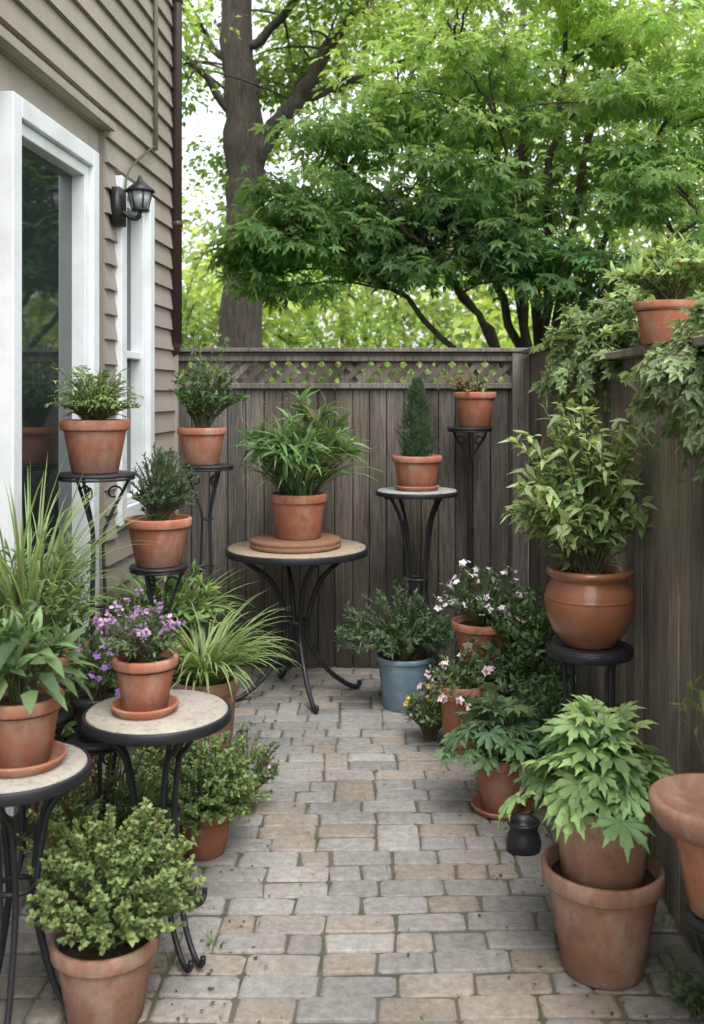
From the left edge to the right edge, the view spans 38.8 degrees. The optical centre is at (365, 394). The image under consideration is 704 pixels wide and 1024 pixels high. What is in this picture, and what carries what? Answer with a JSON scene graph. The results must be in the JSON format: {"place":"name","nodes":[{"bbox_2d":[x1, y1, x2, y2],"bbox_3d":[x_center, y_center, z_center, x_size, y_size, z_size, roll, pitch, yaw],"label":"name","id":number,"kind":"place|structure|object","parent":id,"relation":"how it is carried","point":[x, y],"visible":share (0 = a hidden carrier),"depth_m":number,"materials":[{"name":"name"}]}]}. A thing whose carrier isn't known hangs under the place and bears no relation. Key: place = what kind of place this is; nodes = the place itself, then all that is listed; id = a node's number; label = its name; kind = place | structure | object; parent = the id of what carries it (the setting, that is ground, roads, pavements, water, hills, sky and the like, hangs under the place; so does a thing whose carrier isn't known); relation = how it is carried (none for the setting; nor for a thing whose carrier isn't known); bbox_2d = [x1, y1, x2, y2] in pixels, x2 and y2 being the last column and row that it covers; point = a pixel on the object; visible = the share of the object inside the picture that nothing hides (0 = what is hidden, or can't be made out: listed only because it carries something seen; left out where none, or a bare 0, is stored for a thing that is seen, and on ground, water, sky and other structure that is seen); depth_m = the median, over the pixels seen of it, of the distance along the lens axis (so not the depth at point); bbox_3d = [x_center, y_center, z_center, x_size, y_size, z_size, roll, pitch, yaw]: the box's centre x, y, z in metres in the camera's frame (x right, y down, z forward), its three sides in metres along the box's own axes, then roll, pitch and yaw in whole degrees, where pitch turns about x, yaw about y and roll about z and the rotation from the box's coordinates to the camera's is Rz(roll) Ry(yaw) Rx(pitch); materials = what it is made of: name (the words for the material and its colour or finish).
{"place":"outdoors","nodes":[
{"label":"outdoors","id":0,"kind":"place"},
{"bbox_2d":[0,666,703,1023],"bbox_3d":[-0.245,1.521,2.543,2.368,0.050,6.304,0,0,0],"label":"brick paving","id":1,"kind":"structure","parent":0,"point":[274,988],"depth_m":2.93,"materials":[{"name":"grey stone"}]},
{"bbox_2d":[3,704,72,912],"bbox_3d":[-0.992,1.218,2.944,0.276,0.559,0.272,0,0,0],"label":"plant stand","id":2,"kind":"object","parent":1,"relation":"on","point":[64,717],"visible":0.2,"depth_m":2.94,"materials":[{"name":"metal"}]},
{"bbox_2d":[0,448,159,712],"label":"potted ornamental grass","id":3,"kind":"object","parent":2,"relation":"on","point":[46,586],"depth_m":2.88,"materials":[{"name":"plant"}]},
{"bbox_2d":[0,742,91,1023],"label":"iron side table","id":4,"kind":"object","parent":1,"relation":"on","point":[72,770],"visible":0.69,"depth_m":2.30,"materials":[{"name":"metal"}]},
{"bbox_2d":[0,599,102,777],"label":"potted hosta","id":5,"kind":"object","parent":4,"relation":"on","point":[30,706],"visible":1,"depth_m":2.29,"materials":[{"name":"plant"}]},
{"bbox_2d":[30,578,117,844],"bbox_3d":[-0.999,1.050,3.335,0.413,0.900,0.379,0,0,0],"label":"potted leafy filler","id":6,"kind":"object","parent":1,"relation":"on","point":[70,728],"visible":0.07,"depth_m":3.30,"materials":[{"name":"plant"}]},
{"bbox_2d":[66,732,117,826],"bbox_3d":[-0.826,1.258,2.970,0.243,0.478,0.258,0,0,0],"label":"plant stand","id":7,"kind":"object","parent":1,"relation":"on","point":[101,749],"visible":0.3,"depth_m":2.93,"materials":[{"name":"metal"}]},
{"bbox_2d":[55,630,119,742],"bbox_3d":[-0.813,0.853,2.957,0.290,0.333,0.225,0,0,0],"label":"potted purple petunia","id":8,"kind":"object","parent":7,"relation":"on","point":[98,685],"visible":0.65,"depth_m":2.94,"materials":[{"name":"plant"}]},
{"bbox_2d":[56,470,135,799],"bbox_3d":[-0.970,0.891,3.595,0.277,1.225,0.287,0,0,0],"label":"tall plant stand","id":9,"kind":"object","parent":1,"relation":"on","point":[119,475],"visible":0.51,"depth_m":3.57,"materials":[{"name":"metal"}]},
{"bbox_2d":[44,365,143,473],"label":"potted fern","id":10,"kind":"object","parent":9,"relation":"on","point":[94,435],"visible":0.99,"depth_m":3.53,"materials":[{"name":"orange ceramic"}]},
{"bbox_2d":[15,746,189,878],"bbox_3d":[-0.787,1.297,2.997,0.515,0.485,0.449,0,0,0],"label":"ground shrub","id":11,"kind":"object","parent":1,"relation":"on","point":[121,803],"visible":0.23,"depth_m":2.99,"materials":[{"name":"green plant"}]},
{"bbox_2d":[23,797,206,1023],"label":"potted round bush","id":12,"kind":"object","parent":1,"relation":"on","point":[102,913],"visible":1,"depth_m":2.34,"materials":[{"name":"green plant"}]},
{"bbox_2d":[82,689,230,972],"bbox_3d":[-0.589,1.182,2.769,0.432,0.629,0.422,0,0,0],"label":"iron side table","id":13,"kind":"object","parent":1,"relation":"on","point":[192,717],"visible":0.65,"depth_m":2.67,"materials":[{"name":"stone"}]},
{"bbox_2d":[93,589,185,720],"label":"potted lavender flowers","id":14,"kind":"object","parent":13,"relation":"on","point":[144,661],"visible":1,"depth_m":2.69,"materials":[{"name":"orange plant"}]},
{"bbox_2d":[129,562,187,777],"bbox_3d":[-0.814,1.090,3.986,0.262,0.821,0.257,0,0,0],"label":"plant stand","id":15,"kind":"object","parent":1,"relation":"on","point":[135,569],"visible":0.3,"depth_m":3.94,"materials":[{"name":"metal"}]},
{"bbox_2d":[124,442,199,567],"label":"potted rosemary bush","id":16,"kind":"object","parent":15,"relation":"on","point":[165,530],"visible":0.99,"depth_m":3.94,"materials":[{"name":"green plant"}]},
{"bbox_2d":[89,559,252,754],"bbox_3d":[-0.871,1.086,4.261,0.828,0.828,0.866,0,0,0],"label":"potted grassy lily","id":17,"kind":"object","parent":1,"relation":"on","point":[181,607],"visible":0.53,"depth_m":4.18,"materials":[{"name":"plant"}]},
{"bbox_2d":[120,721,273,860],"bbox_3d":[-0.537,1.275,3.274,0.475,0.449,0.447,0,0,-32],"label":"ground shrub","id":18,"kind":"object","parent":1,"relation":"on","point":[211,804],"visible":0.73,"depth_m":3.21,"materials":[{"name":"green plant"}]},
{"bbox_2d":[182,463,233,641],"bbox_3d":[-0.744,0.911,4.604,0.272,1.184,0.261,0,0,0],"label":"tall plant stand","id":19,"kind":"object","parent":1,"relation":"on","point":[215,476],"visible":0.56,"depth_m":4.58,"materials":[{"name":"metal"}]},
{"bbox_2d":[168,316,249,464],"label":"potted shrub","id":20,"kind":"object","parent":19,"relation":"on","point":[201,441],"visible":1,"depth_m":4.54,"materials":[{"name":"green plant"}]},
{"bbox_2d":[114,588,303,785],"bbox_3d":[-0.627,1.140,3.882,0.797,0.720,0.754,0,0,-43],"label":"potted spider plant","id":21,"kind":"object","parent":1,"relation":"on","point":[209,667],"visible":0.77,"depth_m":3.84,"materials":[{"name":"green plant"}]},
{"bbox_2d":[207,724,282,810],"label":"ground shrub","id":22,"kind":"object","parent":1,"relation":"on","point":[263,759],"visible":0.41,"depth_m":3.61,"materials":[{"name":"green plant"}]},
{"bbox_2d":[226,539,367,713],"bbox_3d":[-0.345,1.129,5.000,0.708,0.744,0.708,0,0,0],"label":"bistro table","id":23,"kind":"object","parent":1,"relation":"on","point":[244,552],"visible":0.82,"depth_m":4.92,"materials":[{"name":"metal"}]},
{"bbox_2d":[250,533,340,553],"bbox_3d":[-0.350,0.733,4.980,0.454,0.046,0.466,0,0,0],"label":"wooden riser","id":24,"kind":"object","parent":23,"relation":"on","point":[273,543],"visible":0.73,"depth_m":4.82,"materials":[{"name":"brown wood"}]},
{"bbox_2d":[232,386,382,539],"bbox_3d":[-0.300,0.332,4.980,0.856,0.755,0.798,0,0,39],"label":"potted lily plant","id":25,"kind":"object","parent":24,"relation":"on","point":[296,460],"visible":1,"depth_m":4.88,"materials":[{"name":"green plant"}]},
{"bbox_2d":[179,348,528,668],"bbox_3d":[-0.155,0.636,5.535,2.334,1.787,0.170,0,0,0],"label":"wooden fence","id":26,"kind":"object","parent":1,"relation":"on","point":[359,511],"visible":0.4,"depth_m":5.50,"materials":[{"name":"brown wood"}]},
{"bbox_2d":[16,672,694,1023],"bbox_3d":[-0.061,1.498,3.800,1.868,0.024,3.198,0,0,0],"label":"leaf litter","id":27,"kind":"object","parent":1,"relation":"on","point":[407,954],"visible":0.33,"depth_m":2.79,"materials":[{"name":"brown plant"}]},
{"bbox_2d":[333,576,457,712],"bbox_3d":[0.147,1.187,4.801,0.616,0.626,0.508,0,0,0],"label":"blue potted shrub","id":28,"kind":"object","parent":1,"relation":"on","point":[405,655],"visible":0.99,"depth_m":4.73,"materials":[{"name":"green plant"}]},
{"bbox_2d":[376,487,458,688],"bbox_3d":[0.263,0.993,5.150,0.428,1.011,0.428,0,0,0],"label":"plant table","id":29,"kind":"object","parent":1,"relation":"on","point":[438,495],"visible":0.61,"depth_m":5.09,"materials":[{"name":"metal"}]},
{"bbox_2d":[392,375,441,491],"bbox_3d":[0.262,0.191,5.130,0.258,0.593,0.254,0,0,0],"label":"potted dwarf conifer","id":30,"kind":"object","parent":29,"relation":"on","point":[416,465],"visible":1,"depth_m":5.08,"materials":[{"name":"ceramic"}]},
{"bbox_2d":[398,683,442,741],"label":"potted flowers","id":31,"kind":"object","parent":1,"relation":"on","point":[430,723],"depth_m":4.31,"materials":[{"name":"green plant"}]},
{"bbox_2d":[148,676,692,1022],"bbox_3d":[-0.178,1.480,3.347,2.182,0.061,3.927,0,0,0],"label":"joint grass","id":32,"kind":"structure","parent":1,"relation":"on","point":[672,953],"depth_m":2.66,"materials":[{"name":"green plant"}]},
{"bbox_2d":[416,641,506,755],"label":"potted pink flowers","id":33,"kind":"object","parent":1,"relation":"on","point":[453,688],"visible":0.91,"depth_m":4.15,"materials":[{"name":"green plant"}]},
{"bbox_2d":[447,426,492,664],"bbox_3d":[0.555,0.837,5.290,0.250,1.336,0.259,0,0,0],"label":"tall plant stand","id":34,"kind":"object","parent":1,"relation":"on","point":[469,430],"visible":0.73,"depth_m":5.30,"materials":[{"name":"metal"}]},
{"bbox_2d":[440,372,495,426],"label":"potted wilted plant","id":35,"kind":"object","parent":34,"relation":"on","point":[475,408],"visible":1,"depth_m":5.21,"materials":[{"name":"orange plant"}]},
{"bbox_2d":[430,682,561,820],"bbox_3d":[0.480,1.262,3.615,0.511,0.475,0.488,0,0,0],"label":"potted hellebore","id":36,"kind":"object","parent":1,"relation":"on","point":[501,753],"visible":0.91,"depth_m":3.53,"materials":[{"name":"plant"}]},
{"bbox_2d":[465,580,570,709],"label":"leafy shrub","id":37,"kind":"object","parent":1,"relation":"on","point":[526,653],"visible":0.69,"depth_m":4.26,"materials":[{"name":"green plant"}]},
{"bbox_2d":[506,813,540,855],"bbox_3d":[0.520,1.439,3.300,0.116,0.122,0.116,0,0,0],"label":"black lantern jar","id":38,"kind":"object","parent":1,"relation":"on","point":[523,838],"visible":0.99,"depth_m":3.26,"materials":[{"name":"black ceramic"}]},
{"bbox_2d":[507,671,587,785],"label":"leafy shrub","id":39,"kind":"object","parent":1,"relation":"on","point":[550,708],"visible":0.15,"depth_m":3.82,"materials":[{"name":"green plant"}]},
{"bbox_2d":[546,637,633,777],"bbox_3d":[0.715,1.146,3.200,0.284,0.698,0.284,0,0,0],"label":"iron plant stand","id":40,"kind":"object","parent":1,"relation":"on","point":[559,650],"visible":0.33,"depth_m":3.12,"materials":[{"name":"black metal"}]},
{"bbox_2d":[499,394,657,649],"bbox_3d":[0.676,0.397,3.178,0.516,0.801,0.511,0,0,0],"label":"potted glazed urn","id":41,"kind":"object","parent":40,"relation":"on","point":[589,600],"visible":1,"depth_m":3.10,"materials":[{"name":"ceramic"}]},
{"bbox_2d":[541,842,665,989],"bbox_3d":[0.620,1.363,2.620,0.317,0.275,0.315,0,0,0],"label":"stacked terracotta pot","id":42,"kind":"object","parent":1,"relation":"on","point":[604,937],"visible":0.75,"depth_m":2.51,"materials":[{"name":"ceramic"}]},
{"bbox_2d":[497,695,675,889],"bbox_3d":[0.616,1.028,2.589,0.509,0.473,0.506,0,0,27],"label":"potted fatsia","id":43,"kind":"object","parent":42,"relation":"on","point":[602,821],"visible":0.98,"depth_m":2.52,"materials":[{"name":"plant"}]},
{"bbox_2d":[661,968,703,1020],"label":"ground plant","id":44,"kind":"object","parent":1,"relation":"on","point":[692,989],"visible":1,"depth_m":2.41,"materials":[{"name":"green plant"}]},
{"bbox_2d":[685,902,703,970],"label":"plant stand","id":45,"kind":"object","parent":1,"relation":"on","point":[695,923],"visible":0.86,"depth_m":2.12,"materials":[{"name":"metal"}]},
{"bbox_2d":[648,773,703,919],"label":"terracotta pot","id":46,"kind":"object","parent":45,"relation":"on","point":[676,803],"visible":1,"depth_m":2.09,"materials":[{"name":"orange ceramic"}]},
{"bbox_2d":[182,0,703,382],"label":"sky","id":47,"kind":"structure","parent":0,"point":[214,121],"materials":[{"name":"white"}]},
{"label":"ground","id":48,"kind":"structure","parent":0,"visible":0},
{"bbox_2d":[0,22,178,864],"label":"walls","id":49,"kind":"structure","parent":48,"relation":"on","point":[31,76],"depth_m":3.79,"materials":[{"name":"paint"}]},
{"bbox_2d":[0,91,98,815],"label":"door frame","id":50,"kind":"object","parent":49,"relation":"attached to","point":[28,125],"visible":0.6,"depth_m":3.35,"materials":[{"name":"white wood"}]},
{"bbox_2d":[22,146,71,631],"bbox_3d":[-1.208,0.200,3.717,0.009,2.164,0.620,0,0,4],"label":"door glass","id":51,"kind":"object","parent":50,"relation":"in","point":[46,265],"visible":0.36,"depth_m":3.75,"materials":[{"name":"black glass"}]},
{"bbox_2d":[0,0,175,687],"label":"siding","id":52,"kind":"object","parent":49,"relation":"attached to","point":[99,53],"visible":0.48,"depth_m":4.49,"materials":[{"name":"paint"}]},
{"bbox_2d":[124,0,157,197],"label":"conduit","id":53,"kind":"object","parent":52,"relation":"attached to","point":[155,75],"visible":0.98,"depth_m":4.97,"materials":[{"name":"metal"}]},
{"bbox_2d":[111,175,154,226],"bbox_3d":[-1.010,-0.850,4.364,0.179,0.220,0.132,0,0,0],"label":"wall lantern","id":54,"kind":"object","parent":49,"relation":"attached to","point":[140,191],"depth_m":4.33,"materials":[{"name":"black metal"}]},
{"bbox_2d":[114,175,154,525],"bbox_3d":[-1.102,-0.195,4.667,0.090,1.546,0.526,0,0,4],"label":"window frame","id":55,"kind":"object","parent":49,"relation":"attached to","point":[140,355],"visible":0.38,"depth_m":4.82,"materials":[{"name":"white wood"}]},
{"bbox_2d":[127,218,130,491],"bbox_3d":[-1.148,-0.195,4.670,0.009,1.318,0.300,0,0,4],"label":"window glass","id":56,"kind":"object","parent":55,"relation":"in","point":[129,333],"depth_m":4.80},
{"bbox_2d":[171,0,182,355],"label":"downspout","id":57,"kind":"object","parent":49,"relation":"attached to","point":[177,223],"visible":0.9,"depth_m":5.34,"materials":[{"name":"brown metal"}]},
{"bbox_2d":[179,261,220,381],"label":"understory shrub","id":58,"kind":"object","parent":48,"relation":"on","point":[187,316],"visible":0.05,"depth_m":9.43,"materials":[{"name":"green plant"}]},
{"bbox_2d":[182,0,574,382],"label":"tree","id":59,"kind":"object","parent":48,"relation":"on","point":[240,105],"visible":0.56,"depth_m":10.83,"materials":[{"name":"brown plant"}]},
{"bbox_2d":[262,287,506,389],"bbox_3d":[0.056,0.043,13.002,4.657,2.927,1.440,0,0,0],"label":"understory shrub","id":60,"kind":"object","parent":48,"relation":"on","point":[351,339],"visible":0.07,"depth_m":12.91,"materials":[{"name":"green plant"}]},
{"bbox_2d":[181,0,703,389],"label":"distant trees","id":61,"kind":"object","parent":48,"relation":"on","point":[466,320],"visible":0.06,"depth_m":17.66,"materials":[{"name":"green plant"}]},
{"bbox_2d":[191,0,703,389],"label":"maple tree","id":62,"kind":"object","parent":48,"relation":"on","point":[345,233],"visible":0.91,"depth_m":6.88,"materials":[{"name":"green plant"}]},
{"bbox_2d":[522,335,703,958],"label":"wooden fence","id":63,"kind":"object","parent":48,"relation":"on","point":[663,636],"visible":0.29,"depth_m":3.04,"materials":[{"name":"brown wood"}]},
{"bbox_2d":[527,298,642,421],"bbox_3d":[0.857,-0.106,3.855,0.443,0.533,0.859,0,0,0],"label":"trailing variegated vine","id":64,"kind":"object","parent":63,"relation":"attached to","point":[579,349],"visible":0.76,"depth_m":3.69,"materials":[{"name":"green plant"}]},
{"bbox_2d":[572,281,703,345],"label":"trailing variegated vine","id":65,"kind":"object","parent":63,"relation":"attached to","point":[613,330],"visible":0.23,"depth_m":3.59,"materials":[{"name":"green plant"}]},
{"bbox_2d":[601,229,703,344],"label":"potted trailing plant","id":66,"kind":"object","parent":63,"relation":"on","point":[669,282],"visible":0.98,"depth_m":2.90,"materials":[{"name":"green plant"}]},
{"bbox_2d":[617,301,703,485],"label":"trailing variegated vine","id":67,"kind":"object","parent":63,"relation":"attached to","point":[664,370],"visible":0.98,"depth_m":2.56,"materials":[{"name":"green plant"}]},
{"bbox_2d":[667,672,703,762],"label":"climbing twig","id":68,"kind":"object","parent":63,"relation":"attached to","point":[691,701],"visible":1,"depth_m":2.41,"materials":[{"name":"green plant"}]},
{"bbox_3d":[0.543,1.348,4.486,0.256,0.297,0.255,0,0,0],"label":"plant stand","id":69,"kind":"object","parent":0,"visible":0},
{"bbox_2d":[432,559,538,665],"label":"potted white flowers","id":70,"kind":"object","parent":69,"relation":"on","point":[465,626],"visible":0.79,"depth_m":4.45,"materials":[{"name":"green plant"}]}
]}

